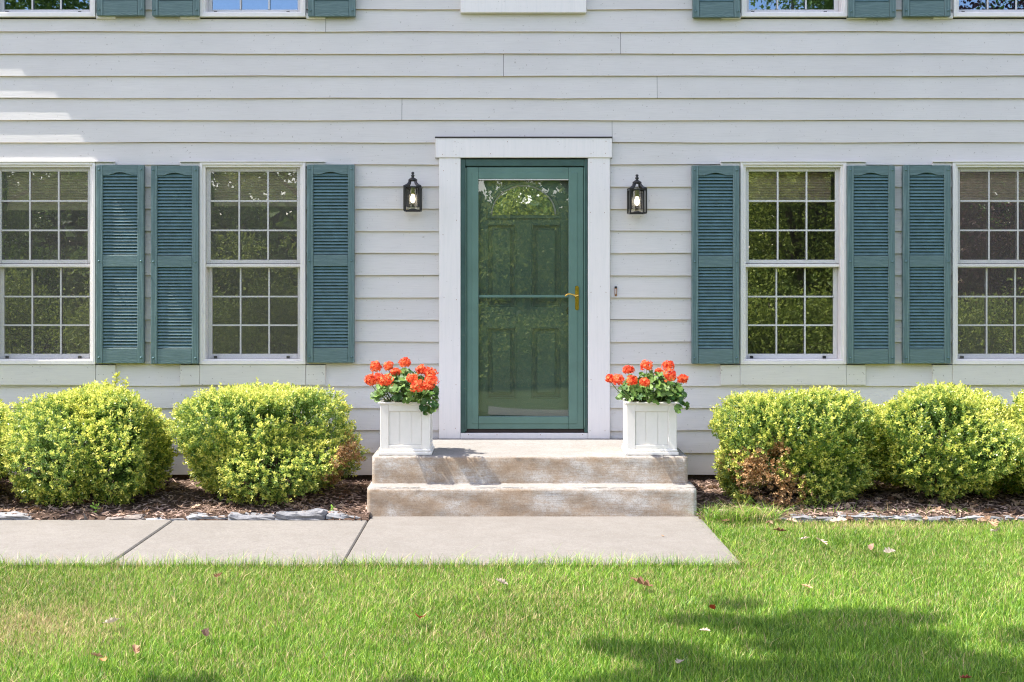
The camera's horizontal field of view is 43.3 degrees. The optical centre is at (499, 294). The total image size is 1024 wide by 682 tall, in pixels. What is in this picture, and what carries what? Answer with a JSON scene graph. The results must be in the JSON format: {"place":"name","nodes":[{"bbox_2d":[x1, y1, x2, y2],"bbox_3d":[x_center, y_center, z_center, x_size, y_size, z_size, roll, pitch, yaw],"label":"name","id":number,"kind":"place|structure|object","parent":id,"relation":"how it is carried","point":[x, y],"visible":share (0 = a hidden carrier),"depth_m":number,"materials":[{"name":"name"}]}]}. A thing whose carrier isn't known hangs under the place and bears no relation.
{"place":"outdoors","nodes":[
{"label":"outdoors","id":0,"kind":"place"},
{"bbox_2d":[0,520,171,568],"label":"path slab","id":1,"kind":"structure","parent":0,"point":[69,539],"depth_m":7.89,"materials":[{"name":"concrete"}]},
{"bbox_2d":[112,520,366,567],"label":"path slab","id":2,"kind":"structure","parent":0,"point":[284,539],"depth_m":7.80,"materials":[{"name":"concrete"}]},
{"bbox_2d":[0,497,1023,681],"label":"lawn","id":3,"kind":"structure","parent":0,"point":[507,636],"depth_m":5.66,"materials":[{"name":"plant"}]},
{"bbox_2d":[0,511,31,519],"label":"edging stone","id":4,"kind":"object","parent":3,"relation":"on","point":[10,516],"visible":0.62,"depth_m":8.54,"materials":[{"name":"grey stone"}]},
{"bbox_2d":[91,652,103,656],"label":"fallen leaf","id":5,"kind":"object","parent":3,"relation":"on","point":[97,654],"visible":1,"depth_m":5.21,"materials":[{"name":"brown plant"}]},
{"bbox_2d":[103,617,119,622],"bbox_3d":[-1.734,1.445,5.745,0.040,0.029,0.086,0,0,44],"label":"fallen leaf","id":6,"kind":"object","parent":3,"relation":"on","point":[111,619],"visible":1,"depth_m":5.74,"materials":[{"name":"beige plant"}]},
{"bbox_2d":[105,514,146,519],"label":"edging stone","id":7,"kind":"object","parent":3,"relation":"on","point":[136,517],"visible":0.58,"depth_m":8.54,"materials":[{"name":"grey stone"}]},
{"bbox_2d":[132,644,140,652],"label":"fallen leaf","id":8,"kind":"object","parent":3,"relation":"on","point":[135,648],"visible":1,"depth_m":5.29,"materials":[{"name":"beige plant"}]},
{"bbox_2d":[146,515,184,521],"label":"edging stone","id":9,"kind":"object","parent":3,"relation":"on","point":[160,518],"visible":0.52,"depth_m":8.55,"materials":[{"name":"grey stone"}]},
{"bbox_2d":[0,477,371,520],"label":"mulch bed","id":10,"kind":"object","parent":3,"relation":"on","point":[78,516],"visible":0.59,"depth_m":8.95,"materials":[{"name":"brown wood"}]},
{"bbox_2d":[0,399,19,479],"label":"boxwood shrub","id":11,"kind":"object","parent":10,"relation":"on","point":[3,407],"visible":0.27,"depth_m":9.06,"materials":[{"name":"green plant"}]},
{"bbox_2d":[0,371,179,506],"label":"boxwood shrub","id":12,"kind":"object","parent":10,"relation":"on","point":[119,425],"visible":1,"depth_m":8.91,"materials":[{"name":"green plant"}]},
{"bbox_2d":[90,502,100,512],"bbox_3d":[-2.711,1.444,8.647,0.074,0.113,0.041,0,0,0],"label":"weed","id":13,"kind":"object","parent":10,"relation":"on","point":[94,507],"visible":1,"depth_m":8.64,"materials":[{"name":"green plant"}]},
{"bbox_2d":[162,377,370,506],"bbox_3d":[-1.673,1.047,9.294,1.375,0.885,1.315,0,0,23],"label":"boxwood shrub","id":14,"kind":"object","parent":10,"relation":"on","point":[221,458],"visible":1,"depth_m":8.96,"materials":[{"name":"green plant"}]},
{"bbox_2d":[201,627,208,635],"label":"fallen leaf","id":15,"kind":"object","parent":3,"relation":"on","point":[205,632],"visible":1,"depth_m":5.55,"materials":[{"name":"brown plant"}]},
{"bbox_2d":[186,512,227,519],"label":"edging stone","id":16,"kind":"object","parent":3,"relation":"on","point":[192,516],"visible":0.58,"depth_m":8.56,"materials":[{"name":"grey stone"}]},
{"bbox_2d":[228,512,275,519],"bbox_3d":[-1.649,1.493,8.597,0.329,0.083,0.125,0,0,0],"label":"edging stone","id":17,"kind":"object","parent":3,"relation":"on","point":[246,516],"visible":0.64,"depth_m":8.55,"materials":[{"name":"grey stone"}]},
{"bbox_2d":[275,508,327,520],"bbox_3d":[-1.317,1.481,8.590,0.345,0.112,0.134,0,0,2],"label":"edging stone","id":18,"kind":"object","parent":3,"relation":"on","point":[315,514],"visible":0.77,"depth_m":8.54,"materials":[{"name":"grey stone"}]},
{"bbox_2d":[326,510,366,520],"bbox_3d":[-1.026,1.490,8.611,0.262,0.092,0.135,0,0,-1],"label":"edging stone","id":19,"kind":"object","parent":3,"relation":"on","point":[335,515],"visible":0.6,"depth_m":8.56,"materials":[{"name":"grey stone"}]},
{"bbox_2d":[495,578,507,583],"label":"fallen leaf","id":20,"kind":"object","parent":3,"relation":"on","point":[501,581],"visible":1,"depth_m":6.54,"materials":[{"name":"beige plant"}]},
{"bbox_2d":[0,0,1023,480],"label":"house","id":21,"kind":"structure","parent":3,"relation":"on","point":[198,194],"depth_m":9.99,"materials":[{"name":"paint"}]},
{"bbox_2d":[0,161,115,384],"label":"window","id":22,"kind":"structure","parent":21,"relation":"in","point":[29,191],"depth_m":10.01,"materials":[{"name":"plastic"}]},
{"bbox_2d":[0,0,115,18],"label":"window","id":23,"kind":"structure","parent":21,"relation":"in","point":[92,13],"depth_m":9.97,"materials":[{"name":"plastic"}]},
{"bbox_2d":[180,161,325,384],"bbox_3d":[-1.912,-0.167,10.052,1.122,1.729,0.196,0,0,0],"label":"window","id":24,"kind":"structure","parent":21,"relation":"in","point":[238,189],"depth_m":10.00,"materials":[{"name":"plastic"}]},
{"bbox_2d":[180,0,325,18],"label":"window","id":25,"kind":"structure","parent":21,"relation":"in","point":[206,6],"depth_m":9.97,"materials":[{"name":"plastic"}]},
{"bbox_2d":[403,172,421,211],"bbox_3d":[-0.670,-0.792,9.912,0.140,0.305,0.152,0,0,0],"label":"wall lantern","id":26,"kind":"object","parent":21,"relation":"attached to","point":[412,196],"depth_m":9.90,"materials":[{"name":"black metal"}]},
{"bbox_2d":[466,167,583,427],"bbox_3d":[0.192,0.021,10.061,0.919,2.029,0.121,0,0,0],"label":"entry door","id":27,"kind":"structure","parent":21,"relation":"in","point":[523,224],"depth_m":10.06,"materials":[{"name":"paint"}]},
{"bbox_2d":[467,167,583,428],"bbox_3d":[0.195,0.026,9.972,0.905,2.025,0.091,0,0,0],"label":"storm door","id":28,"kind":"structure","parent":21,"relation":"in","point":[574,175],"depth_m":9.98,"materials":[{"name":"paint"}]},
{"bbox_2d":[627,174,646,213],"bbox_3d":[1.051,-0.773,9.912,0.140,0.305,0.152,0,0,-3],"label":"wall lantern","id":29,"kind":"object","parent":21,"relation":"attached to","point":[636,198],"depth_m":9.91,"materials":[{"name":"black metal"}]},
{"bbox_2d":[720,161,865,384],"bbox_3d":[2.266,-0.167,10.052,1.122,1.729,0.196,0,0,0],"label":"window","id":30,"kind":"structure","parent":21,"relation":"in","point":[757,369],"depth_m":9.98,"materials":[{"name":"plastic"}]},
{"bbox_2d":[721,0,865,18],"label":"window","id":31,"kind":"structure","parent":21,"relation":"in","point":[840,7],"depth_m":9.97,"materials":[{"name":"plastic"}]},
{"bbox_2d":[932,161,1023,384],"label":"window","id":32,"kind":"structure","parent":21,"relation":"in","point":[972,369],"depth_m":10.00,"materials":[{"name":"plastic"}]},
{"bbox_2d":[933,0,1023,18],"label":"window","id":33,"kind":"structure","parent":21,"relation":"in","point":[956,13],"depth_m":9.97,"materials":[{"name":"plastic"}]},
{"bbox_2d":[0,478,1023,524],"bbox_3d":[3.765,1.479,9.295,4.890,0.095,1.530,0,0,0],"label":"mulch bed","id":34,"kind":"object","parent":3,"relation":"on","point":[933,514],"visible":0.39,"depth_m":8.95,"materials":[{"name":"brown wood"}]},
{"bbox_2d":[707,384,886,508],"bbox_3d":[2.142,1.058,9.216,1.364,0.888,1.188,0,0,0],"label":"boxwood shrub","id":35,"kind":"object","parent":34,"relation":"on","point":[769,427],"visible":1,"depth_m":8.90,"materials":[{"name":"green plant"}]},
{"bbox_2d":[831,380,1023,502],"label":"boxwood shrub","id":36,"kind":"object","parent":34,"relation":"on","point":[928,415],"visible":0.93,"depth_m":8.88,"materials":[{"name":"green plant"}]},
{"bbox_2d":[980,389,1023,494],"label":"boxwood shrub","id":37,"kind":"object","parent":34,"relation":"on","point":[1013,480],"visible":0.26,"depth_m":9.25,"materials":[{"name":"green plant"}]},
{"bbox_2d":[346,515,737,569],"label":"path slab","id":38,"kind":"structure","parent":3,"relation":"on","point":[690,537],"depth_m":7.85,"materials":[{"name":"concrete"}]},
{"bbox_2d":[367,438,696,518],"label":"front steps","id":39,"kind":"structure","parent":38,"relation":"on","point":[529,477],"depth_m":8.90,"materials":[{"name":"concrete"}]},
{"bbox_2d":[378,398,433,454],"bbox_3d":[-0.660,0.930,9.146,0.372,0.367,0.372,0,0,0],"label":"planter","id":40,"kind":"object","parent":39,"relation":"on","point":[406,429],"visible":0.82,"depth_m":8.97,"materials":[{"name":"plastic"}]},
{"bbox_2d":[364,357,439,414],"bbox_3d":[-0.675,0.636,9.082,0.523,0.403,0.612,0,0,0],"label":"geranium plant","id":41,"kind":"object","parent":40,"relation":"in","point":[404,385],"visible":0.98,"depth_m":8.97,"materials":[{"name":"red plant"}]},
{"bbox_2d":[621,398,678,454],"bbox_3d":[1.059,0.930,9.146,0.372,0.367,0.372,0,0,1],"label":"planter","id":42,"kind":"object","parent":39,"relation":"on","point":[650,428],"visible":0.88,"depth_m":8.98,"materials":[{"name":"plastic"}]},
{"bbox_2d":[605,360,689,413],"bbox_3d":[1.028,0.638,9.079,0.605,0.368,0.603,0,0,0],"label":"geranium plant","id":43,"kind":"object","parent":42,"relation":"in","point":[633,388],"visible":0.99,"depth_m":8.98,"materials":[{"name":"red plant"}]},
{"bbox_2d":[630,576,652,586],"bbox_3d":[0.718,1.444,6.505,0.126,0.051,0.065,0,0,21],"label":"fallen leaf","id":44,"kind":"object","parent":3,"relation":"on","point":[640,580],"visible":1,"depth_m":6.50,"materials":[{"name":"brown plant"}]},
{"bbox_2d":[755,515,788,521],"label":"edging stone","id":45,"kind":"object","parent":3,"relation":"on","point":[782,518],"visible":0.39,"depth_m":8.55,"materials":[{"name":"grey stone"}]},
{"bbox_2d":[790,514,838,524],"bbox_3d":[2.086,1.499,8.589,0.328,0.070,0.143,0,0,2],"label":"edging stone","id":46,"kind":"object","parent":3,"relation":"on","point":[806,517],"visible":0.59,"depth_m":8.54,"materials":[{"name":"grey stone"}]},
{"bbox_2d":[830,516,846,521],"bbox_3d":[2.180,1.444,8.309,0.112,0.035,0.058,0,0,0],"label":"fallen leaf","id":47,"kind":"object","parent":3,"relation":"on","point":[839,518],"visible":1,"depth_m":8.32,"materials":[{"name":"beige plant"}]},
{"bbox_2d":[836,511,880,524],"bbox_3d":[2.385,1.493,8.609,0.291,0.083,0.137,0,0,-1],"label":"edging stone","id":48,"kind":"object","parent":3,"relation":"on","point":[873,516],"visible":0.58,"depth_m":8.56,"materials":[{"name":"grey stone"}]},
{"bbox_2d":[884,547,894,552],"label":"fallen leaf","id":49,"kind":"object","parent":3,"relation":"on","point":[888,550],"visible":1,"depth_m":7.32,"materials":[{"name":"beige plant"}]},
{"bbox_2d":[879,513,922,524],"bbox_3d":[2.656,1.497,8.601,0.290,0.071,0.136,0,0,0],"label":"edging stone","id":50,"kind":"object","parent":3,"relation":"on","point":[917,517],"visible":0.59,"depth_m":8.55,"materials":[{"name":"grey stone"}]},
{"bbox_2d":[923,515,956,524],"bbox_3d":[2.918,1.500,8.591,0.248,0.071,0.132,0,0,-2],"label":"edging stone","id":51,"kind":"object","parent":3,"relation":"on","point":[952,518],"visible":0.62,"depth_m":8.54,"materials":[{"name":"grey stone"}]},
{"bbox_2d":[956,515,1002,524],"bbox_3d":[3.190,1.502,8.605,0.336,0.068,0.134,0,0,1],"label":"edging stone","id":52,"kind":"object","parent":3,"relation":"on","point":[975,517],"visible":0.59,"depth_m":8.55,"materials":[{"name":"grey stone"}]},
{"bbox_2d":[988,521,997,525],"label":"fallen leaf","id":53,"kind":"object","parent":3,"relation":"on","point":[993,523],"visible":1,"depth_m":8.19,"materials":[{"name":"beige plant"}]},
{"bbox_2d":[1003,515,1023,519],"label":"edging stone","id":54,"kind":"object","parent":3,"relation":"on","point":[1012,518],"visible":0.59,"depth_m":8.56,"materials":[{"name":"grey stone"}]}
]}

